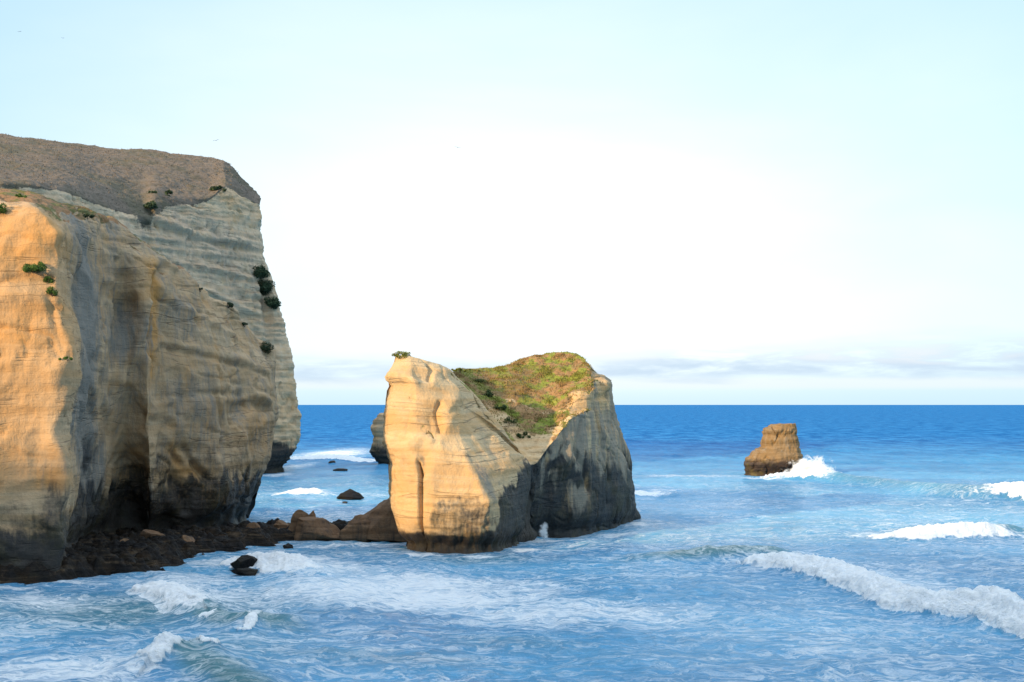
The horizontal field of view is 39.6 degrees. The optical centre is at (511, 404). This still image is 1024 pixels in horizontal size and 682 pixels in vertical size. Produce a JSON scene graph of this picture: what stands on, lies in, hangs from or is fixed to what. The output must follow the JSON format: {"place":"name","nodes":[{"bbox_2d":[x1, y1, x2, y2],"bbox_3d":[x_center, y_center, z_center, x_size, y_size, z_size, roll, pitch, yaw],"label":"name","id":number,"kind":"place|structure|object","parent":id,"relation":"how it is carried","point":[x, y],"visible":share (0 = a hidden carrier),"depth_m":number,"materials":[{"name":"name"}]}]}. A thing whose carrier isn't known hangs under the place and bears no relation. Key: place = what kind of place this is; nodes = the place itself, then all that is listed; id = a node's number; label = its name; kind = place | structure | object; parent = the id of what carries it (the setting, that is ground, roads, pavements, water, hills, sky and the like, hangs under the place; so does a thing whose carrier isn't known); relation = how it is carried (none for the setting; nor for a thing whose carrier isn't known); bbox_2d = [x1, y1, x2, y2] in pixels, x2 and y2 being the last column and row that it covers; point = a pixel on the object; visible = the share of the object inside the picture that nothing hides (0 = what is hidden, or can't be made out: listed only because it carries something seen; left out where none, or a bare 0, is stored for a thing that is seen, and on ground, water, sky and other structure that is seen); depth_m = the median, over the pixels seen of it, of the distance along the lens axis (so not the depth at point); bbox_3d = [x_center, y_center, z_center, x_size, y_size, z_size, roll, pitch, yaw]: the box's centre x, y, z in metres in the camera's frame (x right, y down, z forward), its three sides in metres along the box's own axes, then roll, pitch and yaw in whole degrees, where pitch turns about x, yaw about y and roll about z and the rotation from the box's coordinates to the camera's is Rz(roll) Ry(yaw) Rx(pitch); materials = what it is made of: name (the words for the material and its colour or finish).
{"place":"outdoors","nodes":[
{"label":"outdoors","id":0,"kind":"place"},
{"bbox_2d":[0,188,278,571],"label":"cliff","id":1,"kind":"structure","parent":0,"point":[152,404],"depth_m":213.05,"materials":[{"name":"stone"}]},
{"bbox_2d":[0,203,7,212],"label":"shrub","id":2,"kind":"object","parent":1,"relation":"on","point":[2,205],"visible":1,"depth_m":184.38,"materials":[{"name":"green plant"}]},
{"bbox_2d":[15,193,26,197],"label":"shrub","id":3,"kind":"object","parent":1,"relation":"on","point":[19,195],"visible":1,"depth_m":193.66,"materials":[{"name":"green plant"}]},
{"bbox_2d":[23,261,46,272],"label":"shrub","id":4,"kind":"object","parent":1,"relation":"on","point":[34,267],"visible":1,"depth_m":180.56,"materials":[{"name":"green plant"}]},
{"bbox_2d":[43,276,53,282],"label":"shrub","id":5,"kind":"object","parent":1,"relation":"on","point":[46,279],"visible":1,"depth_m":181.79,"materials":[{"name":"green plant"}]},
{"bbox_2d":[46,286,57,295],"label":"shrub","id":6,"kind":"object","parent":1,"relation":"on","point":[50,290],"visible":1,"depth_m":180.94,"materials":[{"name":"green plant"}]},
{"bbox_2d":[58,356,72,359],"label":"shrub","id":7,"kind":"object","parent":1,"relation":"on","point":[67,357],"visible":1,"depth_m":179.50,"materials":[{"name":"green plant"}]},
{"bbox_2d":[82,213,94,218],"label":"shrub","id":8,"kind":"object","parent":1,"relation":"on","point":[85,215],"visible":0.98,"depth_m":205.46,"materials":[{"name":"green plant"}]},
{"bbox_2d":[227,302,233,307],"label":"shrub","id":9,"kind":"object","parent":1,"relation":"on","point":[230,304],"visible":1,"depth_m":244.60,"materials":[{"name":"green plant"}]},
{"bbox_2d":[259,341,273,353],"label":"shrub","id":10,"kind":"object","parent":1,"relation":"on","point":[266,347],"visible":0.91,"depth_m":258.80,"materials":[{"name":"green plant"}]},
{"bbox_2d":[0,133,301,473],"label":"cliff","id":11,"kind":"structure","parent":0,"point":[211,243],"depth_m":450.35,"materials":[{"name":"stone"}]},
{"bbox_2d":[0,134,259,214],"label":"grass","id":12,"kind":"structure","parent":11,"relation":"on","point":[102,166],"depth_m":451.11,"materials":[{"name":"brown plant"}]},
{"bbox_2d":[143,200,157,208],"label":"shrub","id":13,"kind":"object","parent":11,"relation":"on","point":[151,204],"visible":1,"depth_m":421.84,"materials":[{"name":"green plant"}]},
{"bbox_2d":[148,189,172,195],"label":"shrub","id":14,"kind":"object","parent":11,"relation":"on","point":[167,192],"visible":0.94,"depth_m":430.67,"materials":[{"name":"green plant"}]},
{"bbox_2d":[209,185,226,191],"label":"shrub","id":15,"kind":"object","parent":11,"relation":"on","point":[214,188],"visible":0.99,"depth_m":454.69,"materials":[{"name":"green plant"}]},
{"bbox_2d":[252,264,270,278],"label":"shrub","id":16,"kind":"object","parent":11,"relation":"on","point":[260,271],"visible":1,"depth_m":460.86,"materials":[{"name":"green plant"}]},
{"bbox_2d":[258,279,275,295],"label":"shrub","id":17,"kind":"object","parent":11,"relation":"on","point":[266,286],"visible":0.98,"depth_m":462.44,"materials":[{"name":"green plant"}]},
{"bbox_2d":[264,296,281,308],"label":"shrub","id":18,"kind":"object","parent":11,"relation":"on","point":[272,302],"visible":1,"depth_m":461.83,"materials":[{"name":"green plant"}]},
{"bbox_2d":[0,405,1023,681],"bbox_3d":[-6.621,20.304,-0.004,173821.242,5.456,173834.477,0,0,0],"label":"sea","id":19,"kind":"structure","parent":0,"point":[870,543],"depth_m":172.33,"materials":[{"name":"liquid"}]},
{"bbox_2d":[0,518,348,584],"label":"reef","id":20,"kind":"object","parent":19,"relation":"in","point":[94,554],"visible":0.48,"depth_m":200.41},
{"bbox_2d":[139,529,163,538],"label":"boulder","id":21,"kind":"object","parent":20,"relation":"on","point":[145,533],"visible":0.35,"depth_m":212.28,"materials":[{"name":"brown stone"}]},
{"bbox_2d":[181,535,194,541],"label":"boulder","id":22,"kind":"object","parent":20,"relation":"on","point":[186,538],"visible":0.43,"depth_m":211.17,"materials":[{"name":"brown stone"}]},
{"bbox_2d":[246,522,259,527],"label":"boulder","id":23,"kind":"object","parent":20,"relation":"on","point":[253,525],"visible":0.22,"depth_m":231.46,"materials":[{"name":"brown stone"}]},
{"bbox_2d":[273,520,289,527],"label":"boulder","id":24,"kind":"object","parent":20,"relation":"on","point":[280,524],"visible":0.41,"depth_m":234.72,"materials":[{"name":"brown stone"}]},
{"bbox_2d":[288,509,308,531],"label":"rock","id":25,"kind":"object","parent":20,"relation":"on","point":[297,514],"visible":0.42,"depth_m":233.07,"materials":[{"name":"brown stone"}]},
{"bbox_2d":[307,510,315,516],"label":"rock","id":26,"kind":"object","parent":20,"relation":"on","point":[312,514],"visible":0.38,"depth_m":233.60,"materials":[{"name":"brown stone"}]},
{"bbox_2d":[294,517,340,540],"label":"rock","id":27,"kind":"object","parent":20,"relation":"on","point":[314,528],"visible":0.8,"depth_m":229.94,"materials":[{"name":"brown stone"}]},
{"bbox_2d":[363,498,406,541],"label":"rock","id":28,"kind":"object","parent":20,"relation":"on","point":[382,525],"visible":0.36,"depth_m":229.12,"materials":[{"name":"brown stone"}]},
{"bbox_2d":[230,555,257,568],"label":"rock","id":29,"kind":"object","parent":19,"relation":"in","point":[244,561],"visible":0.73,"depth_m":190.13,"materials":[{"name":"black stone"}]},
{"bbox_2d":[230,568,257,575],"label":"rock","id":30,"kind":"object","parent":19,"relation":"in","point":[247,571],"visible":1,"depth_m":184.11,"materials":[{"name":"black stone"}]},
{"bbox_2d":[283,544,292,548],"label":"rock","id":31,"kind":"object","parent":19,"relation":"in","point":[287,546],"visible":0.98,"depth_m":216.21,"materials":[{"name":"black stone"}]},
{"bbox_2d":[333,468,347,470],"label":"rock","id":32,"kind":"object","parent":19,"relation":"in","point":[340,469],"visible":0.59,"depth_m":468.24,"materials":[{"name":"grey stone"}]},
{"bbox_2d":[336,489,363,499],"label":"rock","id":33,"kind":"object","parent":19,"relation":"in","point":[350,494],"visible":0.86,"depth_m":330.06,"materials":[{"name":"stone"}]},
{"bbox_2d":[339,514,370,541],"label":"rock","id":34,"kind":"object","parent":19,"relation":"in","point":[356,527],"visible":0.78,"depth_m":229.42,"materials":[{"name":"brown stone"}]},
{"bbox_2d":[369,413,388,463],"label":"sea stack","id":35,"kind":"object","parent":19,"relation":"in","point":[378,451],"visible":0.42,"depth_m":515.21,"materials":[{"name":"grey stone"}]},
{"bbox_2d":[382,352,640,553],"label":"sea stack","id":36,"kind":"object","parent":19,"relation":"in","point":[468,472],"visible":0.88,"depth_m":223.19,"materials":[{"name":"stone"}]},
{"bbox_2d":[392,351,410,358],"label":"shrub","id":37,"kind":"object","parent":36,"relation":"on","point":[399,353],"visible":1,"depth_m":223.43,"materials":[{"name":"green plant"}]},
{"bbox_2d":[474,378,486,383],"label":"shrub","id":38,"kind":"object","parent":36,"relation":"on","point":[481,380],"visible":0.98,"depth_m":249.84,"materials":[{"name":"green plant"}]},
{"bbox_2d":[482,389,492,396],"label":"shrub","id":39,"kind":"object","parent":36,"relation":"on","point":[488,393],"visible":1,"depth_m":245.08,"materials":[{"name":"green plant"}]},
{"bbox_2d":[453,351,602,433],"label":"grass","id":40,"kind":"structure","parent":36,"relation":"on","point":[562,382],"depth_m":250.72,"materials":[{"name":"green plant"}]},
{"bbox_2d":[451,368,466,372],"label":"shrub","id":41,"kind":"object","parent":40,"relation":"on","point":[456,369],"visible":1,"depth_m":236.09,"materials":[{"name":"green plant"}]},
{"bbox_2d":[493,404,506,409],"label":"shrub","id":42,"kind":"object","parent":40,"relation":"on","point":[504,406],"visible":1,"depth_m":241.48,"materials":[{"name":"green plant"}]},
{"bbox_2d":[504,416,517,422],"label":"shrub","id":43,"kind":"object","parent":40,"relation":"on","point":[510,420],"visible":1,"depth_m":238.49,"materials":[{"name":"green plant"}]},
{"bbox_2d":[516,431,530,438],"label":"shrub","id":44,"kind":"object","parent":40,"relation":"on","point":[525,433],"visible":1,"depth_m":236.29,"materials":[{"name":"green plant"}]},
{"bbox_2d":[744,423,802,475],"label":"sea stack","id":45,"kind":"object","parent":19,"relation":"in","point":[779,450],"visible":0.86,"depth_m":441.52,"materials":[{"name":"beige stone"}]},
{"bbox_2d":[0,0,1023,404],"label":"sky","id":46,"kind":"structure","parent":0,"point":[696,202],"materials":[{"name":"white"}]}
]}

